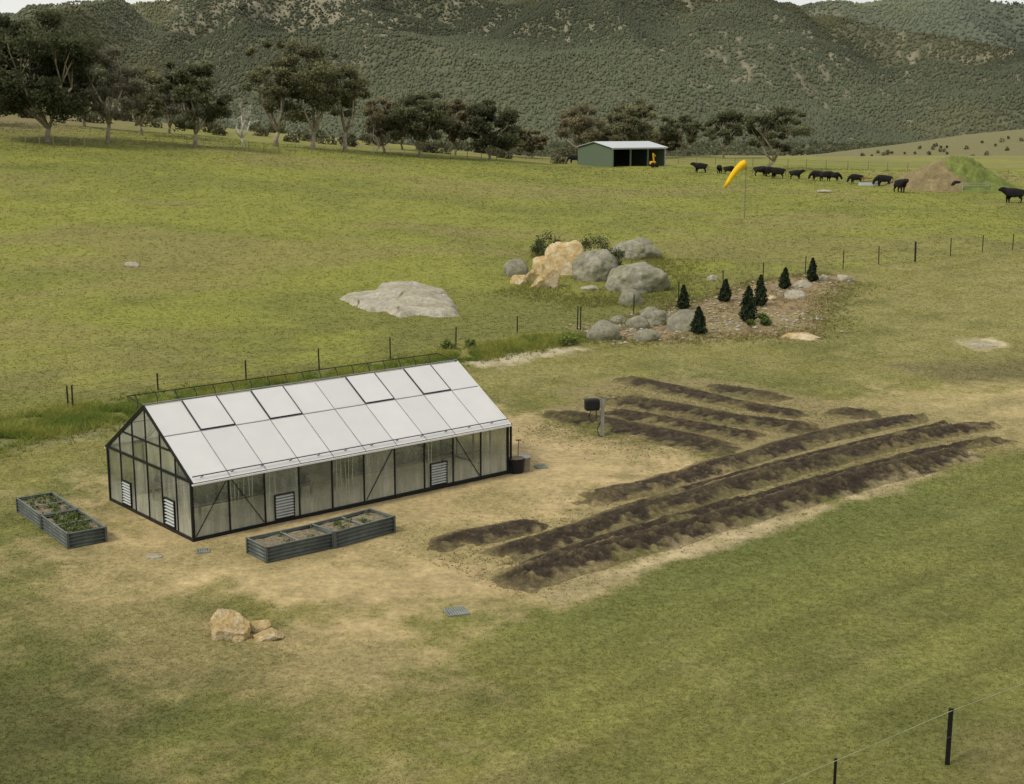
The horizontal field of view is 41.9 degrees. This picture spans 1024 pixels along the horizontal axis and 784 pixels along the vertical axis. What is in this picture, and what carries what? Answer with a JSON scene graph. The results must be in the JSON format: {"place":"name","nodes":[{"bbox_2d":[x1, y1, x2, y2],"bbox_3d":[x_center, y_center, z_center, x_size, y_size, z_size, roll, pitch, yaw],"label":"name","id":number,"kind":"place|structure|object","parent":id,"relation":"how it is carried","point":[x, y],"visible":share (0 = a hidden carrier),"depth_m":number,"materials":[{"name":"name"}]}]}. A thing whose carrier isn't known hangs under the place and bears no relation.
{"place":"outdoors","nodes":[
{"label":"outdoors","id":0,"kind":"place"},
{"bbox_2d":[0,326,609,458],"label":"tall grass","id":1,"kind":"structure","parent":0,"point":[75,418],"depth_m":61.14,"materials":[{"name":"plant"}]},
{"bbox_2d":[0,111,1023,783],"bbox_3d":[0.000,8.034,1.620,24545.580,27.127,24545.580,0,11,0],"label":"ground","id":2,"kind":"structure","parent":0,"point":[358,579],"depth_m":45.74,"materials":[{"name":"plant"}]},
{"bbox_2d":[15,492,77,528],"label":"raised bed","id":3,"kind":"object","parent":2,"relation":"on","point":[32,508],"visible":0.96,"depth_m":42.78,"materials":[{"name":"grey metal"}]},
{"bbox_2d":[0,6,109,142],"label":"gum tree","id":4,"kind":"object","parent":2,"relation":"on","point":[53,67],"visible":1,"depth_m":167.31,"materials":[{"name":"green plant"}]},
{"bbox_2d":[40,508,107,548],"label":"raised bed","id":5,"kind":"object","parent":2,"relation":"on","point":[73,528],"visible":1,"depth_m":40.35,"materials":[{"name":"grey metal"}]},
{"bbox_2d":[72,66,112,126],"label":"gum tree","id":6,"kind":"object","parent":2,"relation":"on","point":[101,71],"visible":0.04,"depth_m":198.71,"materials":[{"name":"green plant"}]},
{"bbox_2d":[62,42,153,142],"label":"gum tree","id":7,"kind":"object","parent":2,"relation":"on","point":[110,53],"visible":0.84,"depth_m":175.28,"materials":[{"name":"green plant"}]},
{"bbox_2d":[113,63,169,134],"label":"gum tree","id":8,"kind":"object","parent":2,"relation":"on","point":[153,76],"visible":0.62,"depth_m":192.37,"materials":[{"name":"green plant"}]},
{"bbox_2d":[145,72,195,133],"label":"gum tree","id":9,"kind":"object","parent":2,"relation":"on","point":[170,110],"visible":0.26,"depth_m":203.78,"materials":[{"name":"green plant"}]},
{"bbox_2d":[158,59,235,146],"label":"gum tree","id":10,"kind":"object","parent":2,"relation":"on","point":[199,77],"visible":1,"depth_m":179.09,"materials":[{"name":"green plant"}]},
{"bbox_2d":[210,608,250,640],"bbox_3d":[-6.913,6.064,32.909,0.991,1.494,0.712,-1,11,-6],"label":"boulder","id":11,"kind":"object","parent":2,"relation":"on","point":[227,624],"visible":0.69,"depth_m":32.64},
{"bbox_2d":[229,99,259,147],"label":"dead tree","id":12,"kind":"object","parent":2,"relation":"on","point":[241,136],"visible":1,"depth_m":188.67,"materials":[{"name":"grey wood"}]},
{"bbox_2d":[250,619,271,632],"bbox_3d":[-6.285,5.934,33.272,0.650,0.575,0.441,-1,11,-5],"label":"boulder","id":13,"kind":"object","parent":2,"relation":"on","point":[256,626],"visible":0.52,"depth_m":33.09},
{"bbox_2d":[253,627,283,641],"bbox_3d":[-5.985,6.022,32.769,0.781,0.562,0.507,-1,11,-4],"label":"boulder","id":14,"kind":"object","parent":2,"relation":"on","point":[270,634],"visible":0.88,"depth_m":32.57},
{"bbox_2d":[240,39,304,145],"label":"gum tree","id":15,"kind":"object","parent":2,"relation":"on","point":[273,92],"visible":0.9,"depth_m":195.69,"materials":[{"name":"green plant"}]},
{"bbox_2d":[245,524,333,563],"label":"raised bed","id":16,"kind":"object","parent":2,"relation":"on","point":[267,548],"visible":1,"depth_m":39.10,"materials":[{"name":"grey metal"}]},
{"bbox_2d":[2,106,577,163],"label":"tree line undergrowth","id":17,"kind":"object","parent":2,"relation":"on","point":[214,128],"visible":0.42,"depth_m":225.51,"materials":[{"name":"green plant"}]},
{"bbox_2d":[10,137,575,160],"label":"paddock fence","id":18,"kind":"object","parent":2,"relation":"on","point":[116,144],"visible":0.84,"depth_m":180.05,"materials":[{"name":"metal"}]},
{"bbox_2d":[104,353,511,541],"bbox_3d":[-6.753,1.530,46.077,12.584,4.167,6.280,-10,15,-39],"label":"greenhouse","id":19,"kind":"object","parent":2,"relation":"on","point":[317,431],"visible":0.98,"depth_m":44.28,"materials":[{"name":"white metal"}]},
{"bbox_2d":[186,468,313,525],"bbox_3d":[-8.417,3.335,43.189,4.200,1.110,0.800,-10,15,-39],"label":"planting bench","id":20,"kind":"object","parent":19,"relation":"on","point":[287,482],"visible":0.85,"depth_m":43.02,"materials":[{"name":"black plastic"}]},
{"bbox_2d":[150,446,405,499],"bbox_3d":[-8.000,2.487,47.398,10.000,1.107,0.800,-10,15,-39],"label":"planting bench","id":21,"kind":"object","parent":19,"relation":"on","point":[168,481],"visible":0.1,"depth_m":44.35,"materials":[{"name":"black plastic"}]},
{"bbox_2d":[333,442,456,493],"bbox_3d":[-4.075,2.600,46.808,4.800,1.120,0.800,-10,15,-39],"label":"planting bench","id":22,"kind":"object","parent":19,"relation":"on","point":[442,452],"visible":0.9,"depth_m":46.52,"materials":[{"name":"black plastic"}]},
{"bbox_2d":[271,36,348,149],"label":"gum tree","id":23,"kind":"object","parent":2,"relation":"on","point":[312,86],"visible":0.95,"depth_m":196.06,"materials":[{"name":"green plant"}]},
{"bbox_2d":[321,52,372,151],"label":"gum tree","id":24,"kind":"object","parent":2,"relation":"on","point":[355,84],"visible":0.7,"depth_m":200.24,"materials":[{"name":"green plant"}]},
{"bbox_2d":[310,508,395,548],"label":"raised bed","id":25,"kind":"object","parent":2,"relation":"on","point":[356,527],"visible":0.98,"depth_m":40.62,"materials":[{"name":"grey metal"}]},
{"bbox_2d":[365,120,384,151],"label":"dead tree","id":26,"kind":"object","parent":2,"relation":"on","point":[377,139],"visible":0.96,"depth_m":209.09,"materials":[{"name":"grey wood"}]},
{"bbox_2d":[357,96,409,152],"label":"gum tree","id":27,"kind":"object","parent":2,"relation":"on","point":[371,108],"visible":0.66,"depth_m":208.87,"materials":[{"name":"green plant"}]},
{"bbox_2d":[340,281,458,317],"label":"rock outcrop","id":28,"kind":"object","parent":2,"relation":"on","point":[399,299],"visible":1,"depth_m":87.95,"materials":[{"name":"stone"}]},
{"bbox_2d":[379,91,459,156],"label":"gum tree","id":29,"kind":"object","parent":2,"relation":"on","point":[414,106],"visible":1,"depth_m":205.48,"materials":[{"name":"green plant"}]},
{"bbox_2d":[440,338,456,349],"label":"shrub","id":30,"kind":"object","parent":2,"relation":"on","point":[446,343],"visible":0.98,"depth_m":73.54,"materials":[{"name":"green plant"}]},
{"bbox_2d":[435,98,476,155],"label":"gum tree","id":31,"kind":"object","parent":2,"relation":"on","point":[456,106],"visible":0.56,"depth_m":216.12,"materials":[{"name":"green plant"}]},
{"bbox_2d":[443,606,469,616],"bbox_3d":[-1.439,5.684,34.519,0.562,0.070,0.562,-3,12,-17],"label":"sheet","id":32,"kind":"object","parent":2,"relation":"on","point":[456,611],"visible":1,"depth_m":34.47,"materials":[{"name":"grey metal"}]},
{"bbox_2d":[426,518,548,551],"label":"soil bed","id":33,"kind":"object","parent":2,"relation":"on","point":[481,535],"visible":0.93,"depth_m":40.72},
{"bbox_2d":[455,99,522,160],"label":"gum tree","id":34,"kind":"object","parent":2,"relation":"on","point":[485,112],"visible":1,"depth_m":212.61,"materials":[{"name":"green plant"}]},
{"bbox_2d":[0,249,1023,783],"bbox_3d":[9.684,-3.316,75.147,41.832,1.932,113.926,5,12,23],"label":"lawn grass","id":35,"kind":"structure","parent":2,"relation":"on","point":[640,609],"depth_m":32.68,"materials":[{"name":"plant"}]},
{"bbox_2d":[0,121,1023,418],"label":"paddock grass","id":36,"kind":"structure","parent":2,"relation":"on","point":[476,167],"depth_m":123.07,"materials":[{"name":"plant"}]},
{"bbox_2d":[502,124,528,156],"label":"gum tree","id":37,"kind":"object","parent":2,"relation":"on","point":[521,139],"visible":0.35,"depth_m":235.36,"materials":[{"name":"green plant"}]},
{"bbox_2d":[503,258,528,276],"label":"boulder","id":38,"kind":"object","parent":2,"relation":"on","point":[516,266],"visible":0.63,"depth_m":100.67,"materials":[{"name":"stone"}]},
{"bbox_2d":[509,456,524,473],"bbox_3d":[0.139,2.639,48.273,0.670,0.545,0.680,0,11,0],"label":"planter tub","id":39,"kind":"object","parent":2,"relation":"on","point":[516,464],"visible":0.99,"depth_m":48.04,"materials":[{"name":"black plastic"}]},
{"bbox_2d":[510,275,526,284],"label":"boulder","id":40,"kind":"object","parent":2,"relation":"on","point":[518,279],"visible":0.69,"depth_m":97.59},
{"bbox_2d":[519,455,530,471],"bbox_3d":[0.442,2.592,48.526,0.488,0.530,0.500,0,11,0],"label":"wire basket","id":41,"kind":"object","parent":2,"relation":"on","point":[527,463],"visible":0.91,"depth_m":48.37,"materials":[{"name":"metal"}]},
{"bbox_2d":[518,129,548,157],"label":"gum tree","id":42,"kind":"object","parent":2,"relation":"on","point":[537,142],"visible":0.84,"depth_m":239.83,"materials":[{"name":"green plant"}]},
{"bbox_2d":[532,255,545,273],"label":"boulder","id":43,"kind":"object","parent":2,"relation":"on","point":[538,266],"visible":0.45,"depth_m":102.02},
{"bbox_2d":[66,234,1023,406],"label":"wire fence","id":44,"kind":"object","parent":2,"relation":"on","point":[246,375],"visible":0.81,"depth_m":77.14,"materials":[{"name":"metal"}]},
{"bbox_2d":[531,268,559,287],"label":"boulder","id":45,"kind":"object","parent":2,"relation":"on","point":[547,277],"visible":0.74,"depth_m":96.04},
{"bbox_2d":[530,229,563,255],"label":"shrub","id":46,"kind":"object","parent":2,"relation":"on","point":[539,246],"visible":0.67,"depth_m":110.92,"materials":[{"name":"green plant"}]},
{"bbox_2d":[544,240,583,275],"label":"boulder","id":47,"kind":"object","parent":2,"relation":"on","point":[560,257],"visible":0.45,"depth_m":101.72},
{"bbox_2d":[557,331,577,345],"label":"shrub","id":48,"kind":"object","parent":2,"relation":"on","point":[564,337],"visible":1,"depth_m":74.12,"materials":[{"name":"green plant"}]},
{"bbox_2d":[553,101,605,148],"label":"gum tree","id":49,"kind":"object","parent":2,"relation":"on","point":[582,130],"visible":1,"depth_m":233.40,"materials":[{"name":"green plant"}]},
{"bbox_2d":[584,397,604,436],"bbox_3d":[3.305,1.113,53.616,0.805,1.814,0.400,-2,12,-11],"label":"utility post","id":50,"kind":"object","parent":2,"relation":"on","point":[592,404],"visible":0.98,"depth_m":53.43,"materials":[{"name":"metal"}]},
{"bbox_2d":[580,232,609,250],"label":"shrub","id":51,"kind":"object","parent":2,"relation":"on","point":[586,243],"visible":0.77,"depth_m":112.91,"materials":[{"name":"green plant"}]},
{"bbox_2d":[572,249,618,281],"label":"boulder","id":52,"kind":"object","parent":2,"relation":"on","point":[595,265],"visible":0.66,"depth_m":99.06,"materials":[{"name":"stone"}]},
{"bbox_2d":[586,320,619,340],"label":"boulder","id":53,"kind":"object","parent":2,"relation":"on","point":[604,329],"visible":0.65,"depth_m":75.98,"materials":[{"name":"stone"}]},
{"bbox_2d":[470,252,742,310],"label":"rough grass","id":54,"kind":"structure","parent":2,"relation":"on","point":[655,264],"depth_m":94.28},
{"bbox_2d":[592,123,626,141],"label":"gum tree","id":55,"kind":"object","parent":2,"relation":"on","point":[603,132],"visible":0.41,"depth_m":244.99,"materials":[{"name":"green plant"}]},
{"bbox_2d":[605,247,624,265],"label":"shrub","id":56,"kind":"object","parent":2,"relation":"on","point":[618,254],"visible":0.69,"depth_m":100.19,"materials":[{"name":"green plant"}]},
{"bbox_2d":[576,141,667,166],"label":"farm shed","id":57,"kind":"structure","parent":2,"relation":"on","point":[601,153],"depth_m":215.80,"materials":[{"name":"metal"}]},
{"bbox_2d":[618,288,642,305],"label":"boulder","id":58,"kind":"object","parent":2,"relation":"on","point":[627,294],"visible":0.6,"depth_m":90.12,"materials":[{"name":"stone"}]},
{"bbox_2d":[605,97,660,141],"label":"gum tree","id":59,"kind":"object","parent":2,"relation":"on","point":[627,128],"visible":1,"depth_m":237.67,"materials":[{"name":"green plant"}]},
{"bbox_2d":[610,237,661,259],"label":"boulder","id":60,"kind":"object","parent":2,"relation":"on","point":[640,247],"visible":0.56,"depth_m":110.44,"materials":[{"name":"stone"}]},
{"bbox_2d":[625,316,649,329],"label":"boulder","id":61,"kind":"object","parent":2,"relation":"on","point":[637,322],"visible":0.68,"depth_m":79.98,"materials":[{"name":"stone"}]},
{"bbox_2d":[605,262,670,293],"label":"boulder","id":62,"kind":"object","parent":2,"relation":"on","point":[641,277],"visible":0.68,"depth_m":94.94,"materials":[{"name":"stone"}]},
{"bbox_2d":[541,409,741,456],"bbox_3d":[5.168,1.479,54.845,3.109,0.440,10.769,-11,16,-43],"label":"soil bed","id":63,"kind":"object","parent":2,"relation":"on","point":[675,438],"visible":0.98,"depth_m":53.93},
{"bbox_2d":[633,329,660,341],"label":"boulder","id":64,"kind":"object","parent":2,"relation":"on","point":[647,335],"visible":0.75,"depth_m":76.06,"materials":[{"name":"stone"}]},
{"bbox_2d":[394,140,915,156],"bbox_3d":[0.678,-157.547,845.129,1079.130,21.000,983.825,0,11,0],"label":"valley scrub","id":65,"kind":"object","parent":2,"relation":"on","point":[706,149],"visible":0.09,"depth_m":956.37,"materials":[{"name":"green plant"}]},
{"bbox_2d":[640,307,669,325],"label":"boulder","id":66,"kind":"object","parent":2,"relation":"on","point":[654,316],"visible":0.45,"depth_m":81.44,"materials":[{"name":"stone"}]},
{"bbox_2d":[647,125,681,155],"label":"gum tree","id":67,"kind":"object","parent":2,"relation":"on","point":[664,142],"visible":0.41,"depth_m":255.28,"materials":[{"name":"green plant"}]},
{"bbox_2d":[591,408,765,441],"bbox_3d":[6.935,1.266,56.032,8.818,0.394,2.486,9,15,39],"label":"soil bed","id":68,"kind":"object","parent":2,"relation":"on","point":[709,429],"visible":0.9,"depth_m":55.37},
{"bbox_2d":[666,309,694,331],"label":"boulder","id":69,"kind":"object","parent":2,"relation":"on","point":[680,320],"visible":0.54,"depth_m":79.39,"materials":[{"name":"stone"}]},
{"bbox_2d":[675,284,690,308],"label":"conifer","id":70,"kind":"object","parent":2,"relation":"on","point":[683,301],"visible":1,"depth_m":88.48,"materials":[{"name":"green plant"}]},
{"bbox_2d":[658,113,709,156],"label":"gum tree","id":71,"kind":"object","parent":2,"relation":"on","point":[689,126],"visible":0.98,"depth_m":246.83,"materials":[{"name":"green plant"}]},
{"bbox_2d":[689,306,707,334],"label":"conifer","id":72,"kind":"object","parent":2,"relation":"on","point":[697,324],"visible":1,"depth_m":78.19,"materials":[{"name":"green plant"}]},
{"bbox_2d":[386,369,1022,636],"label":"dry bed grass","id":73,"kind":"structure","parent":2,"relation":"on","point":[741,442],"depth_m":50.77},
{"bbox_2d":[606,376,809,418],"bbox_3d":[8.906,0.143,61.517,2.422,0.440,11.994,-10,15,-41],"label":"soil bed","id":74,"kind":"object","parent":2,"relation":"on","point":[691,393],"visible":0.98,"depth_m":60.89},
{"bbox_2d":[562,274,853,344],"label":"island gravel","id":75,"kind":"structure","parent":2,"relation":"on","point":[726,324],"depth_m":84.19,"materials":[{"name":"gravel"}]},
{"bbox_2d":[599,395,821,434],"bbox_3d":[8.385,0.872,57.959,11.568,0.402,3.212,9,14,37],"label":"soil bed","id":76,"kind":"object","parent":2,"relation":"on","point":[675,409],"visible":0.8,"depth_m":57.27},
{"bbox_2d":[413,385,1022,605],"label":"soil clods","id":77,"kind":"object","parent":2,"relation":"on","point":[661,451],"visible":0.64,"depth_m":52.19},
{"bbox_2d":[701,107,744,158],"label":"gum tree","id":78,"kind":"object","parent":2,"relation":"on","point":[723,118],"visible":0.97,"depth_m":241.32,"materials":[{"name":"green plant"}]},
{"bbox_2d":[717,279,731,301],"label":"conifer","id":79,"kind":"object","parent":2,"relation":"on","point":[724,294],"visible":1,"depth_m":91.37,"materials":[{"name":"green plant"}]},
{"bbox_2d":[562,270,890,349],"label":"island weeds","id":80,"kind":"object","parent":2,"relation":"on","point":[743,284],"visible":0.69,"depth_m":86.52,"materials":[{"name":"green plant"}]},
{"bbox_2d":[724,159,746,218],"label":"windsock","id":81,"kind":"object","parent":2,"relation":"on","point":[740,165],"visible":1,"depth_m":138.05,"materials":[{"name":"fabric"}]},
{"bbox_2d":[470,420,1002,565],"bbox_3d":[9.444,2.937,47.631,28.292,0.489,2.729,-10,15,-40],"label":"soil bed","id":82,"kind":"object","parent":2,"relation":"on","point":[581,530],"visible":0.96,"depth_m":45.41,"materials":[{"name":"soil"}]},
{"bbox_2d":[491,447,985,593],"bbox_3d":[8.498,3.654,43.888,24.538,0.535,2.908,-10,15,-39],"label":"soil bed","id":83,"kind":"object","parent":2,"relation":"on","point":[532,576],"visible":0.99,"depth_m":41.73,"materials":[{"name":"soil"}]},
{"bbox_2d":[698,383,792,401],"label":"soil bed","id":84,"kind":"object","parent":2,"relation":"on","point":[747,393],"visible":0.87,"depth_m":61.81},
{"bbox_2d":[738,285,757,321],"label":"conifer","id":85,"kind":"object","parent":2,"relation":"on","point":[748,303],"visible":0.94,"depth_m":83.03,"materials":[{"name":"green plant"}]},
{"bbox_2d":[571,413,929,506],"bbox_3d":[9.910,2.259,51.153,21.092,0.435,2.600,-10,15,-41],"label":"soil bed","id":86,"kind":"object","parent":2,"relation":"on","point":[703,470],"visible":0.98,"depth_m":49.56,"materials":[{"name":"soil"}]},
{"bbox_2d":[754,275,768,305],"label":"conifer","id":87,"kind":"object","parent":2,"relation":"on","point":[760,290],"visible":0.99,"depth_m":89.31,"materials":[{"name":"green plant"}]},
{"bbox_2d":[757,312,772,325],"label":"shrub","id":88,"kind":"object","parent":2,"relation":"on","point":[765,320],"visible":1,"depth_m":82.14,"materials":[{"name":"green plant"}]},
{"bbox_2d":[519,436,1017,563],"bbox_3d":[9.646,3.341,45.799,26.846,0.418,1.935,-9,14,-38],"label":"soil bed","id":89,"kind":"object","parent":2,"relation":"on","point":[984,441],"visible":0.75,"depth_m":44.41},
{"bbox_2d":[766,167,785,177],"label":"cow","id":90,"kind":"object","parent":2,"relation":"on","point":[774,171],"visible":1,"depth_m":184.10},
{"bbox_2d":[741,106,814,166],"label":"gum tree","id":91,"kind":"object","parent":2,"relation":"on","point":[765,121],"visible":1,"depth_m":195.35,"materials":[{"name":"green plant"}]},
{"bbox_2d":[778,267,791,288],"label":"conifer","id":92,"kind":"object","parent":2,"relation":"on","point":[784,282],"visible":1,"depth_m":95.63,"materials":[{"name":"green plant"}]},
{"bbox_2d":[784,289,805,298],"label":"boulder","id":93,"kind":"object","parent":2,"relation":"on","point":[794,294],"visible":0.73,"depth_m":92.27,"materials":[{"name":"stone"}]},
{"bbox_2d":[780,332,820,340],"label":"boulder","id":94,"kind":"object","parent":2,"relation":"on","point":[805,336],"visible":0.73,"depth_m":78.11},
{"bbox_2d":[793,280,812,287],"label":"boulder","id":95,"kind":"object","parent":2,"relation":"on","point":[803,283],"visible":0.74,"depth_m":96.43,"materials":[{"name":"stone"}]},
{"bbox_2d":[805,257,818,281],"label":"conifer","id":96,"kind":"object","parent":2,"relation":"on","point":[812,275],"visible":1,"depth_m":98.30,"materials":[{"name":"green plant"}]},
{"bbox_2d":[678,156,1023,178],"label":"boundary fence","id":97,"kind":"object","parent":2,"relation":"on","point":[821,163],"visible":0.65,"depth_m":204.21,"materials":[{"name":"metal"}]},
{"bbox_2d":[821,405,882,419],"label":"soil bed","id":98,"kind":"object","parent":2,"relation":"on","point":[852,413],"visible":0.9,"depth_m":57.83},
{"bbox_2d":[872,175,892,185],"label":"cow","id":99,"kind":"object","parent":2,"relation":"on","point":[883,178],"visible":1,"depth_m":171.15},
{"bbox_2d":[893,179,908,192],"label":"cow","id":100,"kind":"object","parent":2,"relation":"on","point":[900,183],"visible":1,"depth_m":164.09},
{"bbox_2d":[782,684,1023,783],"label":"electric fence","id":101,"kind":"object","parent":2,"relation":"on","point":[949,736],"visible":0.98,"depth_m":26.12,"materials":[{"name":"black metal"}]},
{"bbox_2d":[860,136,1023,155],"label":"dotted scrub","id":102,"kind":"object","parent":2,"relation":"on","point":[940,147],"visible":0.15,"depth_m":583.42,"materials":[{"name":"green plant"}]},
{"bbox_2d":[883,155,1013,193],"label":"earth mound","id":103,"kind":"object","parent":2,"relation":"on","point":[942,175],"visible":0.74,"depth_m":168.06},
{"bbox_2d":[998,187,1023,202],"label":"cow","id":104,"kind":"object","parent":2,"relation":"on","point":[1009,193],"visible":1,"depth_m":155.26},
{"bbox_2d":[0,0,1023,13],"label":"sky","id":105,"kind":"structure","parent":0,"point":[11,6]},
{"bbox_2d":[1,0,1023,144],"bbox_3d":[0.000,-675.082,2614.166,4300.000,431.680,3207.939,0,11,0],"label":"hill","id":106,"kind":"structure","parent":0,"point":[802,76],"depth_m":1692.08,"materials":[{"name":"plant"}]},
{"bbox_2d":[1,0,1023,145],"bbox_3d":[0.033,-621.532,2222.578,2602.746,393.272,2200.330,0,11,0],"label":"hill forest","id":107,"kind":"object","parent":106,"relation":"on","point":[499,39],"visible":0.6,"depth_m":1676.52,"materials":[{"name":"plant"}]},
{"bbox_2d":[802,0,1023,49],"bbox_3d":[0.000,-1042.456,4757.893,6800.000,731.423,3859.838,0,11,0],"label":"ridge","id":108,"kind":"structure","parent":0,"point":[1007,23],"depth_m":4078.73,"materials":[{"name":"plant"}]},
{"bbox_2d":[797,0,1023,50],"bbox_3d":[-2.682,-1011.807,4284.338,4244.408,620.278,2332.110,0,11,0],"label":"ridge forest","id":109,"kind":"object","parent":108,"relation":"on","point":[920,10],"visible":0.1,"depth_m":4094.17,"materials":[{"name":"plant"}]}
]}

